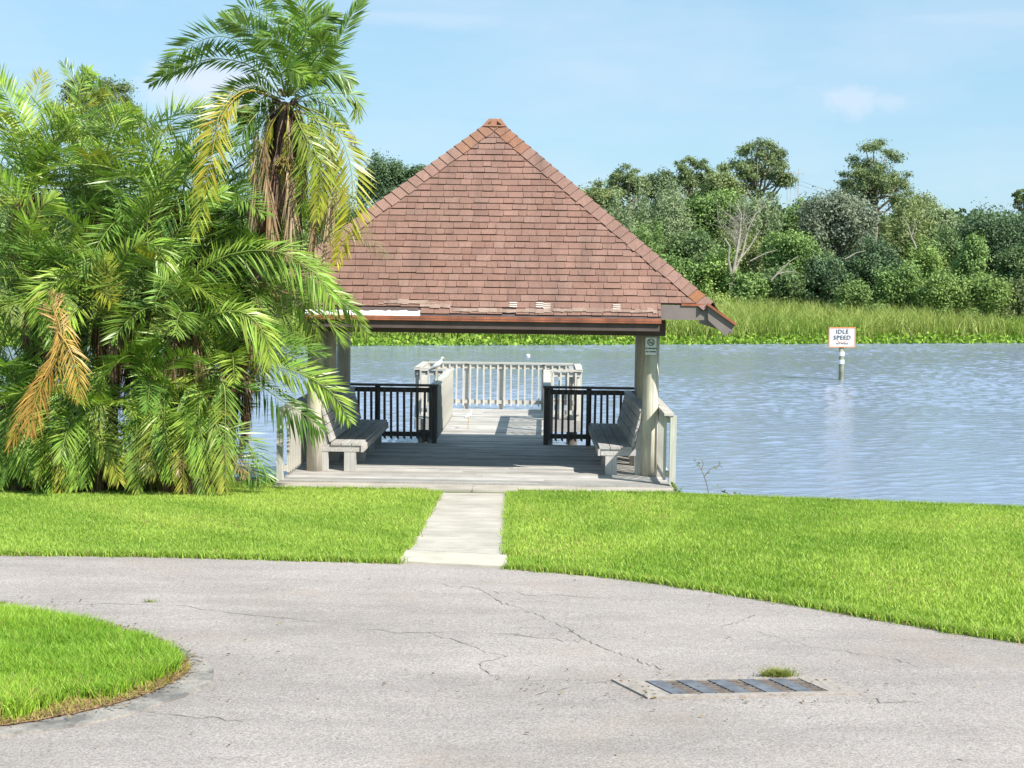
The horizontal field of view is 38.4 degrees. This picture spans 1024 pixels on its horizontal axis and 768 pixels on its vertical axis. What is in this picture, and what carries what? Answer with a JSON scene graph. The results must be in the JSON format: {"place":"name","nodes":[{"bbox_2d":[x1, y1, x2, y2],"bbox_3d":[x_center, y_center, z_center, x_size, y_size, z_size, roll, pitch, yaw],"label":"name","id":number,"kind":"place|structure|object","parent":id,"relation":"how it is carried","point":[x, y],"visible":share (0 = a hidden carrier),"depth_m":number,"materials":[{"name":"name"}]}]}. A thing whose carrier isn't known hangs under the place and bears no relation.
{"place":"outdoors","nodes":[
{"label":"outdoors","id":0,"kind":"place"},
{"bbox_2d":[0,481,434,561],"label":"lawn grass","id":1,"kind":"structure","parent":0,"point":[265,519],"depth_m":16.85,"materials":[{"name":"green plant"}]},
{"bbox_2d":[7,280,1015,341],"bbox_3d":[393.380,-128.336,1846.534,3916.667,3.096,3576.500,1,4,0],"label":"bank","id":2,"kind":"structure","parent":0,"point":[607,338],"depth_m":88.72,"materials":[{"name":"green plant"}]},
{"bbox_2d":[0,226,11,291],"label":"broadleaf tree","id":3,"kind":"object","parent":2,"relation":"on","point":[3,275],"visible":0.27,"depth_m":104.03,"materials":[{"name":"green plant"}]},
{"bbox_2d":[0,194,65,293],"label":"broadleaf tree","id":4,"kind":"object","parent":2,"relation":"on","point":[3,224],"visible":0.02,"depth_m":106.70,"materials":[{"name":"green plant"}]},
{"bbox_2d":[23,191,88,295],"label":"broadleaf tree","id":5,"kind":"object","parent":2,"relation":"on","point":[71,225],"visible":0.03,"depth_m":110.17,"materials":[{"name":"green plant"}]},
{"bbox_2d":[44,71,146,292],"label":"pine tree","id":6,"kind":"object","parent":2,"relation":"on","point":[123,86],"visible":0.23,"depth_m":108.36,"materials":[{"name":"green plant"}]},
{"bbox_2d":[100,203,154,292],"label":"broadleaf tree","id":7,"kind":"object","parent":2,"relation":"on","point":[129,254],"visible":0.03,"depth_m":106.01,"materials":[{"name":"green plant"}]},
{"bbox_2d":[170,212,246,277],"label":"broadleaf tree","id":8,"kind":"object","parent":2,"relation":"on","point":[222,218],"visible":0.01,"depth_m":109.77,"materials":[{"name":"green plant"}]},
{"bbox_2d":[235,212,325,286],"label":"broadleaf tree","id":9,"kind":"object","parent":2,"relation":"on","point":[305,236],"visible":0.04,"depth_m":104.97,"materials":[{"name":"green plant"}]},
{"bbox_2d":[306,184,380,244],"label":"broadleaf tree","id":10,"kind":"object","parent":2,"relation":"on","point":[360,211],"visible":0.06,"depth_m":108.77,"materials":[{"name":"green plant"}]},
{"bbox_2d":[353,148,407,204],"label":"broadleaf tree","id":11,"kind":"object","parent":2,"relation":"on","point":[388,177],"visible":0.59,"depth_m":126.09,"materials":[{"name":"green plant"}]},
{"bbox_2d":[1,284,816,301],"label":"brush","id":12,"kind":"object","parent":2,"relation":"on","point":[129,297],"visible":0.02,"depth_m":89.80,"materials":[{"name":"green plant"}]},
{"bbox_2d":[397,163,426,183],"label":"broadleaf tree","id":13,"kind":"object","parent":2,"relation":"on","point":[412,171],"visible":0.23,"depth_m":126.55,"materials":[{"name":"green plant"}]},
{"bbox_2d":[0,289,1023,339],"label":"reeds","id":14,"kind":"object","parent":2,"relation":"on","point":[815,318],"visible":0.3,"depth_m":91.96,"materials":[{"name":"green plant"}]},
{"bbox_2d":[0,190,1023,302],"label":"woods","id":15,"kind":"object","parent":2,"relation":"on","point":[783,210],"visible":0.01,"depth_m":127.20,"materials":[{"name":"green plant"}]},
{"bbox_2d":[578,178,628,212],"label":"broadleaf tree","id":16,"kind":"object","parent":2,"relation":"on","point":[595,193],"visible":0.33,"depth_m":118.43,"materials":[{"name":"green plant"}]},
{"bbox_2d":[596,182,653,237],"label":"broadleaf tree","id":17,"kind":"object","parent":2,"relation":"on","point":[615,212],"visible":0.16,"depth_m":105.92,"materials":[{"name":"green plant"}]},
{"bbox_2d":[603,163,654,215],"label":"tree","id":18,"kind":"object","parent":2,"relation":"on","point":[627,180],"visible":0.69,"depth_m":122.47,"materials":[{"name":"green plant"}]},
{"bbox_2d":[627,213,678,257],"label":"broadleaf tree","id":19,"kind":"object","parent":2,"relation":"on","point":[654,244],"visible":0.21,"depth_m":102.95,"materials":[{"name":"green plant"}]},
{"bbox_2d":[640,167,673,227],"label":"broadleaf tree","id":20,"kind":"object","parent":2,"relation":"on","point":[658,177],"visible":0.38,"depth_m":124.38,"materials":[{"name":"green plant"}]},
{"bbox_2d":[623,165,698,251],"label":"broadleaf tree","id":21,"kind":"object","parent":2,"relation":"on","point":[671,212],"visible":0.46,"depth_m":106.64,"materials":[{"name":"green plant"}]},
{"bbox_2d":[658,250,703,286],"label":"broadleaf tree","id":22,"kind":"object","parent":2,"relation":"on","point":[689,272],"visible":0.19,"depth_m":98.80,"materials":[{"name":"green plant"}]},
{"bbox_2d":[661,155,714,228],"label":"pine tree","id":23,"kind":"object","parent":2,"relation":"on","point":[690,178],"visible":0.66,"depth_m":122.39,"materials":[{"name":"green plant"}]},
{"bbox_2d":[658,222,725,291],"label":"broadleaf tree","id":24,"kind":"object","parent":2,"relation":"on","point":[696,247],"visible":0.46,"depth_m":103.66,"materials":[{"name":"green plant"}]},
{"bbox_2d":[682,182,747,243],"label":"broadleaf tree","id":25,"kind":"object","parent":2,"relation":"on","point":[704,207],"visible":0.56,"depth_m":108.39,"materials":[{"name":"green plant"}]},
{"bbox_2d":[694,244,742,304],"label":"broadleaf tree","id":26,"kind":"object","parent":2,"relation":"on","point":[714,268],"visible":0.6,"depth_m":98.80,"materials":[{"name":"green plant"}]},
{"bbox_2d":[705,288,734,308],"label":"bush","id":27,"kind":"object","parent":2,"relation":"on","point":[721,296],"visible":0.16,"depth_m":96.47,"materials":[{"name":"green plant"}]},
{"bbox_2d":[694,167,749,229],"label":"broadleaf tree","id":28,"kind":"object","parent":2,"relation":"on","point":[719,179],"visible":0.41,"depth_m":116.41,"materials":[{"name":"green plant"}]},
{"bbox_2d":[701,195,765,297],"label":"dead tree","id":29,"kind":"object","parent":2,"relation":"on","point":[736,262],"visible":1,"depth_m":98.00,"materials":[{"name":"grey plant"}]},
{"bbox_2d":[715,217,764,274],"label":"broadleaf tree","id":30,"kind":"object","parent":2,"relation":"on","point":[751,253],"visible":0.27,"depth_m":104.89,"materials":[{"name":"green plant"}]},
{"bbox_2d":[717,264,771,311],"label":"bush","id":31,"kind":"object","parent":2,"relation":"on","point":[749,285],"visible":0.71,"depth_m":98.07,"materials":[{"name":"green plant"}]},
{"bbox_2d":[716,183,790,271],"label":"broadleaf tree","id":32,"kind":"object","parent":2,"relation":"on","point":[765,215],"visible":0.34,"depth_m":106.74,"materials":[{"name":"green plant"}]},
{"bbox_2d":[715,137,800,260],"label":"pine tree","id":33,"kind":"object","parent":2,"relation":"on","point":[752,172],"visible":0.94,"depth_m":120.04,"materials":[{"name":"green plant"}]},
{"bbox_2d":[756,262,810,309],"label":"bush","id":34,"kind":"object","parent":2,"relation":"on","point":[788,285],"visible":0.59,"depth_m":99.05,"materials":[{"name":"green plant"}]},
{"bbox_2d":[758,225,825,302],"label":"broadleaf tree","id":35,"kind":"object","parent":2,"relation":"on","point":[789,245],"visible":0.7,"depth_m":101.83,"materials":[{"name":"green plant"}]},
{"bbox_2d":[787,168,803,205],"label":"power pylon","id":36,"kind":"object","parent":2,"relation":"on","point":[799,172],"visible":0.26,"depth_m":416.84,"materials":[{"name":"metal"}]},
{"bbox_2d":[589,181,891,210],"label":"power line","id":37,"kind":"object","parent":36,"relation":"attached to","point":[822,192],"visible":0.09,"depth_m":411.90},
{"bbox_2d":[777,193,830,246],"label":"broadleaf tree","id":38,"kind":"object","parent":2,"relation":"on","point":[790,220],"visible":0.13,"depth_m":111.61,"materials":[{"name":"green plant"}]},
{"bbox_2d":[812,247,835,294],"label":"broadleaf tree","id":39,"kind":"object","parent":2,"relation":"on","point":[826,252],"visible":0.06,"depth_m":103.11,"materials":[{"name":"green plant"}]},
{"bbox_2d":[799,250,859,307],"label":"broadleaf tree","id":40,"kind":"object","parent":2,"relation":"on","point":[824,277],"visible":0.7,"depth_m":99.88,"materials":[{"name":"green plant"}]},
{"bbox_2d":[787,180,886,289],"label":"broadleaf tree","id":41,"kind":"object","parent":2,"relation":"on","point":[842,215],"visible":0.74,"depth_m":106.31,"materials":[{"name":"green plant"}]},
{"bbox_2d":[823,273,880,314],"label":"bush","id":42,"kind":"object","parent":2,"relation":"on","point":[855,292],"visible":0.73,"depth_m":96.09,"materials":[{"name":"green plant"}]},
{"bbox_2d":[835,137,919,241],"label":"pine tree","id":43,"kind":"object","parent":2,"relation":"on","point":[874,179],"visible":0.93,"depth_m":121.91,"materials":[{"name":"green plant"}]},
{"bbox_2d":[839,234,915,308],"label":"broadleaf tree","id":44,"kind":"object","parent":2,"relation":"on","point":[863,264],"visible":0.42,"depth_m":101.94,"materials":[{"name":"green plant"}]},
{"bbox_2d":[870,259,926,313],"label":"bush","id":45,"kind":"object","parent":2,"relation":"on","point":[900,285],"visible":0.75,"depth_m":98.90,"materials":[{"name":"green plant"}]},
{"bbox_2d":[871,187,952,299],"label":"broadleaf tree","id":46,"kind":"object","parent":2,"relation":"on","point":[902,236],"visible":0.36,"depth_m":105.93,"materials":[{"name":"green plant"}]},
{"bbox_2d":[901,216,916,247],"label":"bare branch","id":47,"kind":"object","parent":46,"relation":"attached to","point":[912,233],"visible":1,"depth_m":98.47,"materials":[{"name":"grey plant"}]},
{"bbox_2d":[890,190,941,229],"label":"broadleaf tree","id":48,"kind":"object","parent":2,"relation":"on","point":[926,201],"visible":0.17,"depth_m":118.81,"materials":[{"name":"green plant"}]},
{"bbox_2d":[902,234,951,302],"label":"broadleaf tree","id":49,"kind":"object","parent":2,"relation":"on","point":[929,262],"visible":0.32,"depth_m":103.18,"materials":[{"name":"green plant"}]},
{"bbox_2d":[919,222,966,308],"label":"broadleaf tree","id":50,"kind":"object","parent":2,"relation":"on","point":[944,239],"visible":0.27,"depth_m":104.56,"materials":[{"name":"green plant"}]},
{"bbox_2d":[916,203,970,234],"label":"broadleaf tree","id":51,"kind":"object","parent":2,"relation":"on","point":[947,218],"visible":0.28,"depth_m":112.57,"materials":[{"name":"green plant"}]},
{"bbox_2d":[916,266,973,322],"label":"bush","id":52,"kind":"object","parent":2,"relation":"on","point":[941,290],"visible":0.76,"depth_m":96.16,"materials":[{"name":"green plant"}]},
{"bbox_2d":[949,230,993,313],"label":"broadleaf tree","id":53,"kind":"object","parent":2,"relation":"on","point":[973,255],"visible":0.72,"depth_m":99.00,"materials":[{"name":"green plant"}]},
{"bbox_2d":[938,197,1023,304],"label":"broadleaf tree","id":54,"kind":"object","parent":2,"relation":"on","point":[1000,233],"visible":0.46,"depth_m":107.58,"materials":[{"name":"green plant"}]},
{"bbox_2d":[955,269,1017,332],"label":"bush","id":55,"kind":"object","parent":2,"relation":"on","point":[986,290],"visible":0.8,"depth_m":96.13,"materials":[{"name":"green plant"}]},
{"bbox_2d":[990,243,1023,310],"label":"broadleaf tree","id":56,"kind":"object","parent":2,"relation":"on","point":[1009,264],"visible":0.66,"depth_m":101.96,"materials":[{"name":"green plant"}]},
{"bbox_2d":[996,273,1023,321],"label":"bush","id":57,"kind":"object","parent":2,"relation":"on","point":[1017,307],"visible":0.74,"depth_m":97.20,"materials":[{"name":"green plant"}]},
{"bbox_2d":[1011,189,1023,225],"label":"pine tree","id":58,"kind":"object","parent":2,"relation":"on","point":[1018,195],"visible":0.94,"depth_m":117.07,"materials":[{"name":"green plant"}]},
{"bbox_2d":[0,555,1023,767],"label":"road","id":59,"kind":"structure","parent":0,"point":[345,669],"depth_m":9.61,"materials":[{"name":"grey asphalt"}]},
{"bbox_2d":[0,631,213,736],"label":"kerb","id":60,"kind":"structure","parent":59,"relation":"on","point":[196,681],"depth_m":8.59,"materials":[{"name":"concrete"}]},
{"bbox_2d":[0,602,192,724],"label":"dry grass","id":61,"kind":"structure","parent":60,"relation":"on","point":[79,701],"depth_m":8.61,"materials":[{"name":"brown plant"}]},
{"bbox_2d":[0,601,188,720],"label":"island grass","id":62,"kind":"structure","parent":61,"relation":"on","point":[46,658],"depth_m":9.38,"materials":[{"name":"green plant"}]},
{"bbox_2d":[27,583,920,720],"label":"road cracks","id":63,"kind":"object","parent":59,"relation":"on","point":[477,647],"visible":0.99,"depth_m":10.71,"materials":[{"name":"asphalt"}]},
{"bbox_2d":[611,676,861,698],"bbox_3d":[1.404,1.910,9.276,1.491,0.036,0.471,0,4,-7],"label":"storm drain","id":64,"kind":"object","parent":59,"relation":"on","point":[722,687],"visible":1,"depth_m":9.24,"materials":[{"name":"concrete"}]},
{"bbox_2d":[753,665,806,676],"bbox_3d":[1.745,1.875,9.551,0.390,0.077,0.270,1,4,0],"label":"grass tuft","id":65,"kind":"object","parent":59,"relation":"on","point":[774,672],"visible":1,"depth_m":9.54,"materials":[{"name":"green plant"}]},
{"bbox_2d":[0,342,1023,505],"bbox_3d":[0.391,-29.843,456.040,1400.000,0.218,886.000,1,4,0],"label":"lake","id":66,"kind":"structure","parent":0,"point":[935,422],"depth_m":43.40,"materials":[{"name":"blue liquid"}]},
{"bbox_2d":[413,361,582,444],"bbox_3d":[-0.337,1.288,30.202,3.666,3.070,7.073,1,4,1],"label":"fishing dock","id":67,"kind":"object","parent":66,"relation":"in","point":[500,425],"visible":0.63,"depth_m":31.13,"materials":[{"name":"grey wood"}]},
{"bbox_2d":[428,357,445,380],"bbox_3d":[-1.391,-0.284,27.357,0.353,0.455,0.123,2,4,12],"label":"egret","id":68,"kind":"object","parent":67,"relation":"on","point":[436,365],"visible":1,"depth_m":27.33,"materials":[{"name":"white"}]},
{"bbox_2d":[464,410,471,428],"bbox_3d":[-0.854,0.701,29.195,0.191,0.374,0.096,-3,5,-38],"label":"egret","id":69,"kind":"object","parent":67,"relation":"on","point":[468,415],"visible":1,"depth_m":29.16,"materials":[{"name":"white"}]},
{"bbox_2d":[554,366,574,418],"bbox_3d":[1.094,0.172,32.243,0.536,1.033,1.750,1,4,1],"label":"bench","id":70,"kind":"object","parent":67,"relation":"on","point":[571,381],"visible":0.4,"depth_m":31.41,"materials":[{"name":"grey wood"}]},
{"bbox_2d":[0,328,1023,346],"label":"water plants","id":71,"kind":"object","parent":66,"relation":"on","point":[503,339],"visible":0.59,"depth_m":84.22,"materials":[{"name":"green plant"}]},
{"bbox_2d":[828,327,855,379],"bbox_3d":[12.493,-0.557,55.867,1.018,3.201,0.242,0,4,0],"label":"waterway sign","id":72,"kind":"object","parent":66,"relation":"in","point":[841,338],"visible":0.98,"depth_m":55.68,"materials":[{"name":"white"}]},
{"bbox_2d":[0,0,1023,249],"label":"sky","id":73,"kind":"structure","parent":0,"point":[593,87],"materials":[{"name":"blue"}]},
{"bbox_2d":[213,490,1023,636],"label":"ground","id":74,"kind":"structure","parent":0,"point":[778,566],"depth_m":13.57,"materials":[{"name":"green plant"}]},
{"bbox_2d":[0,166,76,310],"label":"palm tree","id":75,"kind":"object","parent":74,"relation":"on","point":[13,229],"visible":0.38,"depth_m":20.11,"materials":[{"name":"green plant"}]},
{"bbox_2d":[0,63,166,481],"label":"palm tree","id":76,"kind":"object","parent":74,"relation":"on","point":[29,156],"visible":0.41,"depth_m":20.60,"materials":[{"name":"green plant"}]},
{"bbox_2d":[0,305,170,491],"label":"palm tree","id":77,"kind":"object","parent":74,"relation":"on","point":[7,365],"visible":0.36,"depth_m":19.69,"materials":[{"name":"green plant"}]},
{"bbox_2d":[0,163,210,495],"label":"palm tree","id":78,"kind":"object","parent":74,"relation":"on","point":[49,210],"visible":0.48,"depth_m":19.73,"materials":[{"name":"green plant"}]},
{"bbox_2d":[0,57,219,368],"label":"palm tree","id":79,"kind":"object","parent":74,"relation":"on","point":[85,73],"visible":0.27,"depth_m":20.79,"materials":[{"name":"green plant"}]},
{"bbox_2d":[0,295,236,495],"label":"palm tree","id":80,"kind":"object","parent":74,"relation":"on","point":[154,348],"visible":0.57,"depth_m":19.64,"materials":[{"name":"green plant"}]},
{"bbox_2d":[0,288,239,496],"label":"palm tree","id":81,"kind":"object","parent":74,"relation":"on","point":[64,358],"visible":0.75,"depth_m":19.56,"materials":[{"name":"green plant"}]},
{"bbox_2d":[0,187,239,489],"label":"palm tree","id":82,"kind":"object","parent":74,"relation":"on","point":[112,260],"visible":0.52,"depth_m":19.65,"materials":[{"name":"green plant"}]},
{"bbox_2d":[1,442,256,492],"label":"undergrowth","id":83,"kind":"object","parent":74,"relation":"on","point":[147,484],"visible":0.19,"depth_m":19.89,"materials":[{"name":"green plant"}]},
{"bbox_2d":[12,340,285,495],"bbox_3d":[-4.909,0.749,20.257,3.634,2.772,2.142,2,4,12],"label":"palm tree","id":84,"kind":"object","parent":74,"relation":"on","point":[189,429],"visible":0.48,"depth_m":19.87,"materials":[{"name":"green plant"}]},
{"bbox_2d":[22,85,293,425],"bbox_3d":[-4.888,-1.355,20.564,3.745,5.841,3.725,1,4,0],"label":"palm tree","id":85,"kind":"object","parent":74,"relation":"on","point":[161,163],"visible":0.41,"depth_m":20.30,"materials":[{"name":"green plant"}]},
{"bbox_2d":[58,476,275,482],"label":"seawall","id":86,"kind":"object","parent":74,"relation":"on","point":[237,478],"visible":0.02,"depth_m":21.90,"materials":[{"name":"grey concrete"}]},
{"bbox_2d":[91,199,308,399],"bbox_3d":[-4.546,-0.625,21.805,3.289,4.299,3.770,1,4,0],"label":"palm tree","id":87,"kind":"object","parent":74,"relation":"on","point":[227,227],"visible":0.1,"depth_m":20.79,"materials":[{"name":"green plant"}]},
{"bbox_2d":[29,156,374,490],"bbox_3d":[-4.262,-0.752,20.225,4.098,4.707,3.934,4,5,33],"label":"palm tree","id":88,"kind":"object","parent":74,"relation":"on","point":[243,327],"visible":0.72,"depth_m":19.71,"materials":[{"name":"green plant"}]},
{"bbox_2d":[72,113,338,433],"bbox_3d":[-4.151,-1.129,21.008,3.407,5.402,3.496,-3,6,-44],"label":"palm tree","id":89,"kind":"object","parent":74,"relation":"on","point":[242,181],"visible":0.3,"depth_m":20.69,"materials":[{"name":"green plant"}]},
{"bbox_2d":[135,264,360,496],"bbox_3d":[-3.754,-0.152,20.508,3.634,3.513,3.194,2,4,17],"label":"palm tree","id":90,"kind":"object","parent":74,"relation":"on","point":[221,371],"visible":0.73,"depth_m":20.04,"materials":[{"name":"green plant"}]},
{"bbox_2d":[154,198,362,478],"bbox_3d":[-3.725,-0.603,21.072,3.376,4.370,2.914,1,4,0],"label":"palm tree","id":91,"kind":"object","parent":74,"relation":"on","point":[267,308],"visible":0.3,"depth_m":20.72,"materials":[{"name":"green plant"}]},
{"bbox_2d":[142,0,389,395],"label":"palm tree","id":92,"kind":"object","parent":74,"relation":"on","point":[281,161],"visible":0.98,"depth_m":19.92,"materials":[{"name":"green plant"}]},
{"bbox_2d":[400,550,506,568],"bbox_3d":[-0.550,1.704,14.105,1.178,0.125,0.765,2,4,12],"label":"walkway threshold","id":93,"kind":"object","parent":74,"relation":"on","point":[457,559],"visible":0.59,"depth_m":13.98,"materials":[{"name":"beige concrete"}]},
{"bbox_2d":[406,493,505,554],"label":"walkway","id":94,"kind":"structure","parent":74,"relation":"on","point":[465,522],"depth_m":16.77,"materials":[{"name":"concrete"}]},
{"bbox_2d":[275,482,674,492],"bbox_3d":[-0.551,1.634,21.352,5.780,0.279,0.610,1,4,0],"label":"apron","id":95,"kind":"object","parent":74,"relation":"on","point":[471,488],"visible":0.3,"depth_m":21.37,"materials":[{"name":"concrete"}]},
{"bbox_2d":[266,118,736,488],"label":"lakeside pavilion","id":96,"kind":"structure","parent":74,"relation":"on","point":[494,226],"depth_m":22.45,"materials":[{"name":"tile"}]},
{"bbox_2d":[321,386,388,470],"bbox_3d":[-2.609,0.694,24.515,0.718,1.033,3.700,1,4,1],"label":"bench","id":97,"kind":"object","parent":96,"relation":"on","point":[359,441],"visible":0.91,"depth_m":23.60,"materials":[{"name":"grey wood"}]},
{"bbox_2d":[588,390,642,474],"bbox_3d":[1.715,0.759,24.411,0.746,1.033,3.620,1,4,0],"label":"bench","id":98,"kind":"object","parent":96,"relation":"on","point":[613,441],"visible":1,"depth_m":23.44,"materials":[{"name":"grey wood"}]},
{"bbox_2d":[645,337,656,354],"bbox_3d":[2.109,-0.573,22.355,0.178,0.264,0.010,1,4,1],"label":"no smoking sign","id":99,"kind":"object","parent":96,"relation":"attached to","point":[650,346],"visible":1,"depth_m":22.36,"materials":[{"name":"white metal"}]},
{"bbox_2d":[0,554,1021,758],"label":"leaf litter","id":100,"kind":"object","parent":74,"relation":"on","point":[174,672],"visible":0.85,"depth_m":9.23,"materials":[{"name":"brown plant"}]},
{"bbox_2d":[0,484,1023,644],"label":"edging grass","id":101,"kind":"structure","parent":74,"relation":"on","point":[837,608],"depth_m":13.83,"materials":[{"name":"green plant"}]},
{"bbox_2d":[668,481,682,492],"bbox_3d":[2.357,1.509,21.069,0.228,0.219,0.147,2,5,22],"label":"weed","id":102,"kind":"object","parent":74,"relation":"on","point":[675,487],"visible":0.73,"depth_m":21.06,"materials":[{"name":"green plant"}]},
{"bbox_2d":[696,458,721,492],"bbox_3d":[2.771,1.343,20.937,0.413,0.587,0.096,1,4,0],"label":"bare weed","id":103,"kind":"object","parent":74,"relation":"on","point":[707,472],"visible":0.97,"depth_m":20.89,"materials":[{"name":"grey plant"}]},
{"bbox_2d":[750,249,863,280],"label":"bare limb","id":104,"kind":"object","parent":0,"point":[778,272],"visible":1,"depth_m":97.63,"materials":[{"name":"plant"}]}
]}

